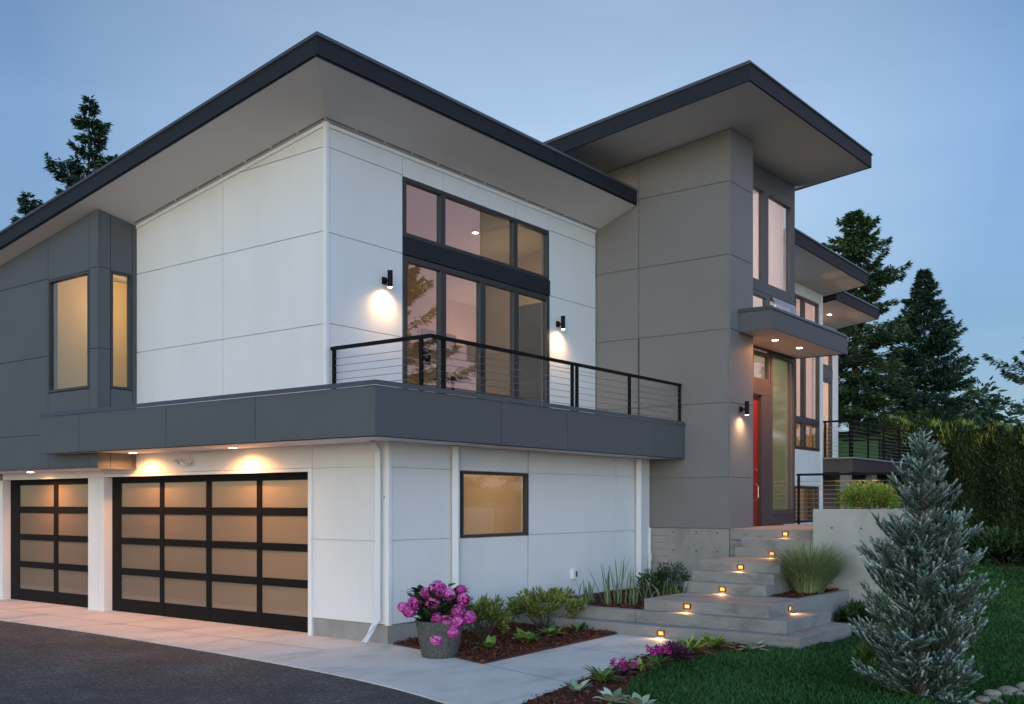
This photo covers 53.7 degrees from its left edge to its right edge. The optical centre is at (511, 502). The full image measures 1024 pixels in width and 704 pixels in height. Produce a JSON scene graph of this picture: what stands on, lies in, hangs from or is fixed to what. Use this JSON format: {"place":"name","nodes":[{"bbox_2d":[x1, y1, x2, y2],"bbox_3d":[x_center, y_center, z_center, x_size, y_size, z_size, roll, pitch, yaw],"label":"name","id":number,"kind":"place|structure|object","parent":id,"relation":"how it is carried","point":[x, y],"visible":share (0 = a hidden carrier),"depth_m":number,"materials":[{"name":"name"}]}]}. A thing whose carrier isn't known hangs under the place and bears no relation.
{"place":"outdoors","nodes":[
{"label":"outdoors","id":0,"kind":"place"},
{"bbox_2d":[0,621,443,703],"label":"driveway","id":1,"kind":"structure","parent":0,"point":[43,665],"depth_m":11.64,"materials":[{"name":"grey asphalt"}]},
{"bbox_2d":[0,599,685,703],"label":"path","id":2,"kind":"structure","parent":0,"point":[444,681],"depth_m":13.31,"materials":[{"name":"concrete"}]},
{"bbox_2d":[415,618,462,658],"bbox_3d":[-0.943,1.758,13.159,0.652,0.475,0.652,0,0,37],"label":"stone pot","id":3,"kind":"object","parent":2,"relation":"on","point":[447,647],"visible":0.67,"depth_m":12.93,"materials":[{"name":"grey stone"}]},
{"bbox_2d":[397,580,476,645],"bbox_3d":[-0.938,1.408,13.140,1.057,0.845,1.028,0,0,37],"label":"hydrangea","id":4,"kind":"object","parent":3,"relation":"in","point":[429,604],"visible":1,"depth_m":12.88,"materials":[{"name":"pink plant"}]},
{"bbox_2d":[433,377,471,394],"bbox_3d":[-1.132,-1.840,19.309,0.740,1.050,0.740,0,0,37],"label":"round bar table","id":5,"kind":"object","parent":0,"point":[461,379],"visible":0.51,"depth_m":19.23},
{"bbox_2d":[393,624,616,663],"bbox_3d":[-0.178,1.998,14.541,2.160,0.050,3.470,0,0,37],"label":"mulch bed","id":6,"kind":"object","parent":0,"point":[506,657],"visible":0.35,"depth_m":13.99,"materials":[{"name":"brown wood"}]},
{"bbox_2d":[472,635,499,649],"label":"hosta","id":7,"kind":"object","parent":6,"relation":"on","point":[489,642],"visible":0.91,"depth_m":13.76,"materials":[{"name":"green plant"}]},
{"bbox_2d":[462,592,512,640],"bbox_3d":[-0.413,1.637,14.508,0.923,0.746,0.808,0,0,-16],"label":"azalea shrub","id":8,"kind":"object","parent":6,"relation":"on","point":[483,608],"visible":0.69,"depth_m":14.37,"materials":[{"name":"green plant"}]},
{"bbox_2d":[511,627,542,642],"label":"hosta","id":9,"kind":"object","parent":6,"relation":"on","point":[522,635],"visible":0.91,"depth_m":14.23,"materials":[{"name":"green plant"}]},
{"bbox_2d":[504,585,587,628],"bbox_3d":[0.483,1.648,15.933,1.138,0.730,1.780,0,0,37],"label":"azalea shrub","id":10,"kind":"object","parent":6,"relation":"on","point":[533,608],"visible":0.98,"depth_m":15.79,"materials":[{"name":"green plant"}]},
{"bbox_2d":[534,624,567,635],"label":"hosta","id":11,"kind":"object","parent":6,"relation":"on","point":[551,629],"visible":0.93,"depth_m":14.94,"materials":[{"name":"green plant"}]},
{"bbox_2d":[565,621,590,631],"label":"hosta","id":12,"kind":"object","parent":6,"relation":"on","point":[580,628],"visible":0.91,"depth_m":15.41,"materials":[{"name":"green plant"}]},
{"bbox_2d":[0,0,1023,431],"label":"sky","id":13,"kind":"structure","parent":0,"point":[933,89],"materials":[{"name":"blue"}]},
{"bbox_2d":[546,588,677,609],"bbox_3d":[2.404,1.773,17.999,2.105,0.200,4.040,0,0,37],"label":"mulch bed","id":14,"kind":"object","parent":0,"point":[595,604],"visible":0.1,"depth_m":17.33,"materials":[{"name":"brown soil"}]},
{"bbox_2d":[576,580,595,602],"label":"iris","id":15,"kind":"object","parent":14,"relation":"on","point":[587,598],"visible":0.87,"depth_m":16.90,"materials":[{"name":"green plant"}]},
{"bbox_2d":[589,556,630,604],"bbox_3d":[1.616,1.266,16.633,0.688,0.819,0.362,0,0,-2],"label":"iris","id":16,"kind":"object","parent":14,"relation":"on","point":[607,598],"visible":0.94,"depth_m":16.64,"materials":[{"name":"green plant"}]},
{"bbox_2d":[629,572,647,605],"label":"iris","id":17,"kind":"object","parent":14,"relation":"on","point":[635,600],"visible":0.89,"depth_m":16.50,"materials":[{"name":"green plant"}]},
{"bbox_2d":[622,579,667,601],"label":"iris","id":18,"kind":"object","parent":14,"relation":"on","point":[647,593],"visible":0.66,"depth_m":17.13,"materials":[{"name":"green plant"}]},
{"bbox_2d":[635,568,662,594],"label":"evergreen shrub","id":19,"kind":"object","parent":14,"relation":"on","point":[648,577],"visible":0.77,"depth_m":18.19,"materials":[{"name":"green plant"}]},
{"bbox_2d":[652,561,690,589],"bbox_3d":[2.999,1.385,19.354,0.830,0.660,0.697,0,0,-40],"label":"evergreen shrub","id":20,"kind":"object","parent":14,"relation":"on","point":[663,576],"visible":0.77,"depth_m":19.27,"materials":[{"name":"green plant"}]},
{"bbox_2d":[659,580,689,594],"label":"iris","id":21,"kind":"object","parent":14,"relation":"on","point":[674,591],"visible":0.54,"depth_m":16.81,"materials":[{"name":"green plant"}]},
{"bbox_2d":[622,561,1023,703],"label":"lawn","id":22,"kind":"structure","parent":0,"point":[846,651],"depth_m":12.18,"materials":[{"name":"green plant"}]},
{"bbox_2d":[616,692,662,703],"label":"variegated hosta","id":23,"kind":"object","parent":22,"relation":"on","point":[635,698],"visible":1,"depth_m":9.86,"materials":[{"name":"green plant"}]},
{"bbox_2d":[527,641,828,703],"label":"mulch bed","id":24,"kind":"object","parent":22,"relation":"on","point":[559,691],"visible":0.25,"depth_m":10.98,"materials":[{"name":"brown soil"}]},
{"bbox_2d":[564,679,592,691],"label":"variegated hosta","id":25,"kind":"object","parent":24,"relation":"on","point":[573,685],"visible":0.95,"depth_m":10.58,"materials":[{"name":"green plant"}]},
{"bbox_2d":[579,666,623,682],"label":"perennial","id":26,"kind":"object","parent":24,"relation":"on","point":[600,675],"visible":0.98,"depth_m":11.20,"materials":[{"name":"green plant"}]},
{"bbox_2d":[592,687,630,703],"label":"variegated hosta","id":27,"kind":"object","parent":24,"relation":"on","point":[607,694],"visible":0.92,"depth_m":10.06,"materials":[{"name":"green plant"}]},
{"bbox_2d":[609,656,639,676],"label":"flowering plant","id":28,"kind":"object","parent":24,"relation":"on","point":[624,670],"visible":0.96,"depth_m":11.58,"materials":[{"name":"purple plant"}]},
{"bbox_2d":[629,657,654,670],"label":"perennial","id":29,"kind":"object","parent":24,"relation":"on","point":[642,666],"visible":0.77,"depth_m":11.99,"materials":[{"name":"green plant"}]},
{"bbox_2d":[642,644,673,664],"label":"flowering plant","id":30,"kind":"object","parent":24,"relation":"on","point":[656,659],"visible":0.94,"depth_m":12.46,"materials":[{"name":"purple plant"}]},
{"bbox_2d":[655,639,695,662],"bbox_3d":[2.052,1.876,12.763,0.527,0.303,0.613,0,0,37],"label":"purple heuchera","id":31,"kind":"object","parent":24,"relation":"on","point":[676,650],"visible":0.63,"depth_m":12.68,"materials":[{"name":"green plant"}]},
{"bbox_2d":[670,633,715,652],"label":"perennial","id":32,"kind":"object","parent":24,"relation":"on","point":[695,646],"visible":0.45,"depth_m":13.36,"materials":[{"name":"green plant"}]},
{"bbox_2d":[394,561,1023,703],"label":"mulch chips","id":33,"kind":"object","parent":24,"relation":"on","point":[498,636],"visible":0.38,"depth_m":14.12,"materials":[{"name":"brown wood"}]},
{"bbox_2d":[699,631,733,647],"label":"perennial","id":34,"kind":"object","parent":24,"relation":"on","point":[718,642],"visible":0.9,"depth_m":13.75,"materials":[{"name":"green plant"}]},
{"bbox_2d":[736,640,768,650],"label":"variegated hosta","id":35,"kind":"object","parent":22,"relation":"on","point":[750,647],"visible":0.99,"depth_m":13.51,"materials":[{"name":"green plant"}]},
{"bbox_2d":[849,639,891,684],"bbox_3d":[3.924,1.725,11.041,0.503,0.569,0.597,0,0,37],"label":"shrub","id":36,"kind":"object","parent":22,"relation":"on","point":[868,656],"visible":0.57,"depth_m":11.03,"materials":[{"name":"green plant"}]},
{"bbox_2d":[860,591,894,621],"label":"leafy shrub","id":37,"kind":"object","parent":22,"relation":"on","point":[886,597],"visible":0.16,"depth_m":16.83,"materials":[{"name":"green plant"}]},
{"bbox_2d":[848,427,1005,703],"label":"blue spruce","id":38,"kind":"object","parent":22,"relation":"on","point":[931,570],"visible":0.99,"depth_m":10.15,"materials":[{"name":"green plant"}]},
{"bbox_2d":[975,696,990,703],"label":"river stone","id":39,"kind":"object","parent":22,"relation":"on","point":[980,698],"visible":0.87,"depth_m":10.00,"materials":[{"name":"grey stone"}]},
{"bbox_2d":[984,689,1001,698],"bbox_3d":[4.916,1.966,10.350,0.179,0.115,0.122,0,0,17],"label":"river stone","id":40,"kind":"object","parent":22,"relation":"on","point":[992,692],"visible":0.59,"depth_m":10.31,"materials":[{"name":"grey stone"}]},
{"bbox_2d":[978,561,1023,567],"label":"mulch bed","id":41,"kind":"object","parent":22,"relation":"on","point":[1005,566],"visible":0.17,"depth_m":31.72,"materials":[{"name":"brown soil"}]},
{"bbox_2d":[878,414,1023,561],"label":"tall hedge","id":42,"kind":"object","parent":41,"relation":"on","point":[984,462],"visible":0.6,"depth_m":34.27,"materials":[{"name":"green plant"}]},
{"bbox_2d":[941,523,1023,565],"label":"juniper","id":43,"kind":"object","parent":41,"relation":"on","point":[997,544],"visible":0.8,"depth_m":31.77,"materials":[{"name":"green plant"}]},
{"bbox_2d":[1001,691,1013,695],"bbox_3d":[5.098,1.977,10.426,0.130,0.074,0.088,0,0,37],"label":"river stone","id":44,"kind":"object","parent":22,"relation":"on","point":[1006,693],"visible":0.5,"depth_m":10.40,"materials":[{"name":"grey stone"}]},
{"bbox_2d":[997,685,1019,692],"bbox_3d":[5.180,1.964,10.552,0.222,0.122,0.201,0,0,37],"label":"river stone","id":45,"kind":"object","parent":22,"relation":"on","point":[1009,688],"visible":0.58,"depth_m":10.51,"materials":[{"name":"grey stone"}]},
{"bbox_2d":[1014,690,1023,695],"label":"river stone","id":46,"kind":"object","parent":22,"relation":"on","point":[1019,692],"visible":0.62,"depth_m":10.39,"materials":[{"name":"grey stone"}]},
{"bbox_2d":[1016,682,1023,687],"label":"river stone","id":47,"kind":"object","parent":22,"relation":"on","point":[1020,684],"visible":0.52,"depth_m":10.79,"materials":[{"name":"grey stone"}]},
{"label":"mulch bed","id":48,"kind":"structure","parent":22,"relation":"on","visible":0},
{"bbox_2d":[832,598,878,624],"bbox_3d":[5.689,1.803,16.692,0.756,0.567,1.126,0,0,37],"label":"leafy shrub","id":49,"kind":"object","parent":48,"relation":"on","point":[855,609],"visible":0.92,"depth_m":16.51,"materials":[{"name":"green plant"}]},
{"bbox_2d":[835,425,1015,508],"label":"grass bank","id":50,"kind":"structure","parent":0,"point":[843,449],"depth_m":44.03,"materials":[{"name":"green plant"}]},
{"bbox_2d":[838,354,867,427],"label":"conifer tree","id":51,"kind":"object","parent":50,"relation":"on","point":[839,424],"depth_m":53.74,"materials":[{"name":"green plant"}]},
{"bbox_2d":[822,208,928,436],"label":"conifer tree","id":52,"kind":"object","parent":50,"relation":"on","point":[854,247],"visible":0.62,"depth_m":47.01,"materials":[{"name":"green plant"}]},
{"bbox_2d":[860,268,983,429],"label":"conifer tree","id":53,"kind":"object","parent":50,"relation":"on","point":[946,378],"visible":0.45,"depth_m":51.16,"materials":[{"name":"green plant"}]},
{"bbox_2d":[948,375,1023,426],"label":"weeping tree","id":54,"kind":"object","parent":50,"relation":"on","point":[988,413],"visible":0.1,"depth_m":57.38,"materials":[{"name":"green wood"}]},
{"label":"ground","id":55,"kind":"structure","parent":0,"visible":0},
{"bbox_2d":[10,191,38,222],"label":"conifer tree","id":56,"kind":"object","parent":55,"relation":"on","point":[25,207],"visible":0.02,"depth_m":54.76,"materials":[{"name":"green plant"}]},
{"bbox_2d":[34,95,118,206],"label":"conifer tree","id":57,"kind":"object","parent":55,"relation":"on","point":[99,129],"visible":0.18,"depth_m":54.56,"materials":[{"name":"green plant"}]},
{"bbox_2d":[0,31,939,644],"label":"modern house","id":58,"kind":"structure","parent":55,"relation":"on","point":[202,285],"depth_m":17.69,"materials":[{"name":"white paint"}]},
{"bbox_2d":[11,478,87,606],"bbox_3d":[-9.089,0.753,20.029,3.240,2.475,0.050,0,0,37],"label":"garage door","id":59,"kind":"structure","parent":58,"relation":"in","point":[49,517],"depth_m":20.07,"materials":[{"name":"beige glass"}]},
{"bbox_2d":[48,270,88,392],"bbox_3d":[-7.850,-3.011,17.984,1.360,2.043,0.100,0,0,37],"label":"window","id":60,"kind":"structure","parent":58,"relation":"in","point":[51,283],"depth_m":18.33,"materials":[{"name":"glass"}]},
{"bbox_2d":[110,271,132,390],"bbox_3d":[-6.877,-3.011,17.763,0.100,2.043,0.420,0,0,37],"label":"window","id":61,"kind":"structure","parent":58,"relation":"in","point":[129,277],"depth_m":17.87,"materials":[{"name":"black metal"}]},
{"bbox_2d":[173,455,191,465],"bbox_3d":[-5.503,-0.709,16.945,0.300,0.182,0.235,0,0,37],"label":"security floodlight","id":62,"kind":"object","parent":58,"relation":"attached to","point":[183,461],"visible":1,"depth_m":16.91,"materials":[{"name":"white paint"}]},
{"bbox_2d":[112,472,307,631],"bbox_3d":[-5.160,0.753,17.072,5.585,2.475,0.050,0,0,37],"label":"garage door","id":63,"kind":"structure","parent":58,"relation":"in","point":[222,548],"depth_m":16.92,"materials":[{"name":"beige glass"}]},
{"bbox_2d":[382,270,392,287],"bbox_3d":[-1.955,-3.523,15.948,0.185,0.264,0.092,0,0,37],"label":"wall lamp","id":64,"kind":"object","parent":58,"relation":"attached to","point":[388,281],"visible":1,"depth_m":15.91,"materials":[{"name":"black metal"}]},
{"bbox_2d":[421,329,455,364],"bbox_3d":[-1.734,-3.615,23.830,0.100,0.800,1.200,0,0,37],"label":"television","id":65,"kind":"object","parent":58,"relation":"attached to","point":[430,342],"visible":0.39,"depth_m":23.50,"materials":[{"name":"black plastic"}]},
{"bbox_2d":[402,177,548,279],"bbox_3d":[-0.552,-4.795,18.034,0.100,0.950,4.110,0,0,37],"label":"window","id":66,"kind":"structure","parent":58,"relation":"in","point":[441,196],"depth_m":17.79,"materials":[{"name":"black metal"}]},
{"bbox_2d":[402,255,549,407],"bbox_3d":[-0.551,-2.665,18.036,0.100,2.700,4.135,0,0,37],"label":"sliding door","id":67,"kind":"structure","parent":58,"relation":"in","point":[441,271],"depth_m":17.98,"materials":[{"name":"black metal"}]},
{"bbox_2d":[459,471,528,537],"bbox_3d":[-0.283,0.024,16.260,0.100,1.028,1.740,0,0,37],"label":"window","id":68,"kind":"structure","parent":58,"relation":"in","point":[525,477],"depth_m":16.43,"materials":[{"name":"black metal"}]},
{"bbox_2d":[330,333,681,424],"bbox_3d":[0.308,-1.820,17.428,1.993,1.010,7.383,0,0,37],"label":"balcony railing","id":69,"kind":"object","parent":58,"relation":"on","point":[443,349],"visible":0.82,"depth_m":15.06,"materials":[{"name":"metal"}]},
{"bbox_2d":[519,304,540,405],"bbox_3d":[0.428,-2.785,21.714,0.660,2.920,0.040,0,0,37],"label":"glass door","id":70,"kind":"structure","parent":58,"relation":"in","point":[529,315],"depth_m":21.71,"materials":[{"name":"clear glass"}]},
{"bbox_2d":[556,316,564,329],"bbox_3d":[0.961,-3.523,19.823,0.185,0.264,0.092,0,0,37],"label":"wall lamp","id":71,"kind":"object","parent":58,"relation":"attached to","point":[558,323],"visible":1,"depth_m":19.77,"materials":[{"name":"black metal"}]},
{"bbox_2d":[571,569,576,578],"bbox_3d":[1.105,1.265,17.988,0.063,0.180,0.140,0,0,37],"label":"outdoor outlet","id":72,"kind":"object","parent":58,"relation":"attached to","point":[573,573],"visible":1,"depth_m":17.94,"materials":[{"name":"white paint"}]},
{"bbox_2d":[739,401,748,414],"bbox_3d":[4.489,-1.823,19.521,0.185,0.264,0.092,0,0,37],"label":"wall lamp","id":73,"kind":"object","parent":58,"relation":"attached to","point":[741,408],"visible":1,"depth_m":19.46,"materials":[{"name":"black metal"}]},
{"bbox_2d":[753,395,758,524],"bbox_3d":[4.944,-0.915,21.180,0.120,2.750,1.098,0,0,37],"label":"front door","id":74,"kind":"structure","parent":58,"relation":"in","point":[755,398],"depth_m":21.50,"materials":[{"name":"red paint"}]},
{"bbox_2d":[753,289,767,305],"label":"window","id":75,"kind":"structure","parent":58,"relation":"in","point":[764,297],"depth_m":21.64,"materials":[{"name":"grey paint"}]},
{"bbox_2d":[753,349,769,383],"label":"transom window","id":76,"kind":"structure","parent":58,"relation":"in","point":[757,353],"depth_m":21.80,"materials":[{"name":"brown metal"}]},
{"bbox_2d":[753,174,794,305],"bbox_3d":[5.387,-5.695,21.759,0.130,2.400,3.356,0,0,37],"label":"window","id":77,"kind":"structure","parent":58,"relation":"in","point":[766,192],"depth_m":21.90,"materials":[{"name":"grey paint"}]},
{"bbox_2d":[768,295,798,315],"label":"awning window","id":78,"kind":"structure","parent":58,"relation":"in","point":[780,304],"depth_m":22.31,"materials":[{"name":"glass"}]},
{"bbox_2d":[795,294,818,323],"bbox_3d":[7.858,-4.995,27.079,0.100,0.900,1.710,0,0,37],"label":"window","id":79,"kind":"structure","parent":58,"relation":"in","point":[807,309],"depth_m":27.15,"materials":[{"name":"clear glass"}]},
{"bbox_2d":[795,486,818,522],"bbox_3d":[7.858,0.043,27.079,0.100,0.955,1.710,0,0,37],"label":"window","id":80,"kind":"structure","parent":58,"relation":"in","point":[808,492],"depth_m":27.24,"materials":[{"name":"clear glass"}]},
{"bbox_2d":[795,357,819,450],"bbox_3d":[7.876,-2.755,27.103,0.100,2.680,1.770,0,0,37],"label":"window","id":81,"kind":"structure","parent":58,"relation":"in","point":[809,418],"depth_m":27.29,"materials":[{"name":"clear glass"}]},
{"bbox_2d":[823,378,831,457],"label":"window","id":82,"kind":"structure","parent":58,"relation":"in","point":[827,384],"depth_m":31.12,"materials":[{"name":"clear glass"}]},
{"bbox_2d":[823,356,831,369],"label":"window","id":83,"kind":"structure","parent":58,"relation":"in","point":[827,360],"depth_m":31.12,"materials":[{"name":"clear glass"}]},
{"bbox_2d":[823,419,939,465],"bbox_3d":[10.611,-1.750,32.081,3.353,1.030,9.003,0,0,37],"label":"deck railing","id":84,"kind":"object","parent":58,"relation":"on","point":[898,441],"visible":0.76,"depth_m":29.52,"materials":[{"name":"metal"}]},
{"bbox_2d":[513,524,851,649],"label":"entry steps","id":85,"kind":"structure","parent":55,"relation":"on","point":[744,607],"depth_m":15.56,"materials":[{"name":"concrete"}]},
{"bbox_2d":[657,630,664,635],"bbox_3d":[2.195,1.923,14.917,0.124,0.084,0.016,0,0,37],"label":"step light","id":86,"kind":"object","parent":85,"relation":"attached to","point":[660,632],"visible":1,"depth_m":14.91,"materials":[{"name":"yellow metal"}]},
{"bbox_2d":[683,603,690,608],"bbox_3d":[2.652,1.568,15.324,0.124,0.084,0.016,0,0,37],"label":"step light","id":87,"kind":"object","parent":85,"relation":"attached to","point":[686,606],"visible":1,"depth_m":15.33,"materials":[{"name":"yellow metal"}]},
{"bbox_2d":[719,587,725,591],"bbox_3d":[3.446,1.417,16.579,0.124,0.084,0.016,0,0,37],"label":"step light","id":88,"kind":"object","parent":85,"relation":"attached to","point":[722,589],"visible":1,"depth_m":16.58,"materials":[{"name":"yellow metal"}]},
{"bbox_2d":[737,564,743,569],"bbox_3d":[3.847,1.082,17.028,0.124,0.084,0.016,0,0,37],"label":"step light","id":89,"kind":"object","parent":85,"relation":"attached to","point":[740,567],"visible":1,"depth_m":17.03,"materials":[{"name":"yellow metal"}]},
{"bbox_2d":[795,472,895,523],"bbox_3d":[7.375,-0.088,22.455,2.240,1.153,0.056,0,0,37],"label":"landing railing","id":90,"kind":"object","parent":85,"relation":"on","point":[798,498],"visible":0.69,"depth_m":22.84,"materials":[{"name":"metal"}]},
{"bbox_2d":[770,589,848,621],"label":"planter wall","id":91,"kind":"structure","parent":55,"relation":"on","point":[831,601],"depth_m":16.56,"materials":[{"name":"concrete"}]},
{"bbox_2d":[758,537,863,593],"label":"fountain grass","id":92,"kind":"object","parent":91,"relation":"in","point":[807,573],"depth_m":16.50,"materials":[{"name":"green plant"}]},
{"bbox_2d":[813,508,919,621],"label":"retaining wall","id":93,"kind":"structure","parent":55,"relation":"on","point":[845,528],"depth_m":17.32,"materials":[{"name":"concrete"}]},
{"bbox_2d":[981,350,1023,415],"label":"conifer tree","id":94,"kind":"object","parent":55,"relation":"on","point":[1013,376],"visible":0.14,"depth_m":60.24,"materials":[{"name":"green plant"}]},
{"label":"mulch bed","id":95,"kind":"structure","parent":0,"visible":0},
{"bbox_2d":[835,479,903,508],"bbox_3d":[6.444,-0.099,18.173,1.135,0.663,1.891,0,0,37],"label":"box hedge","id":96,"kind":"object","parent":95,"relation":"on","point":[874,495],"visible":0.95,"depth_m":17.87,"materials":[{"name":"green plant"}]}
]}

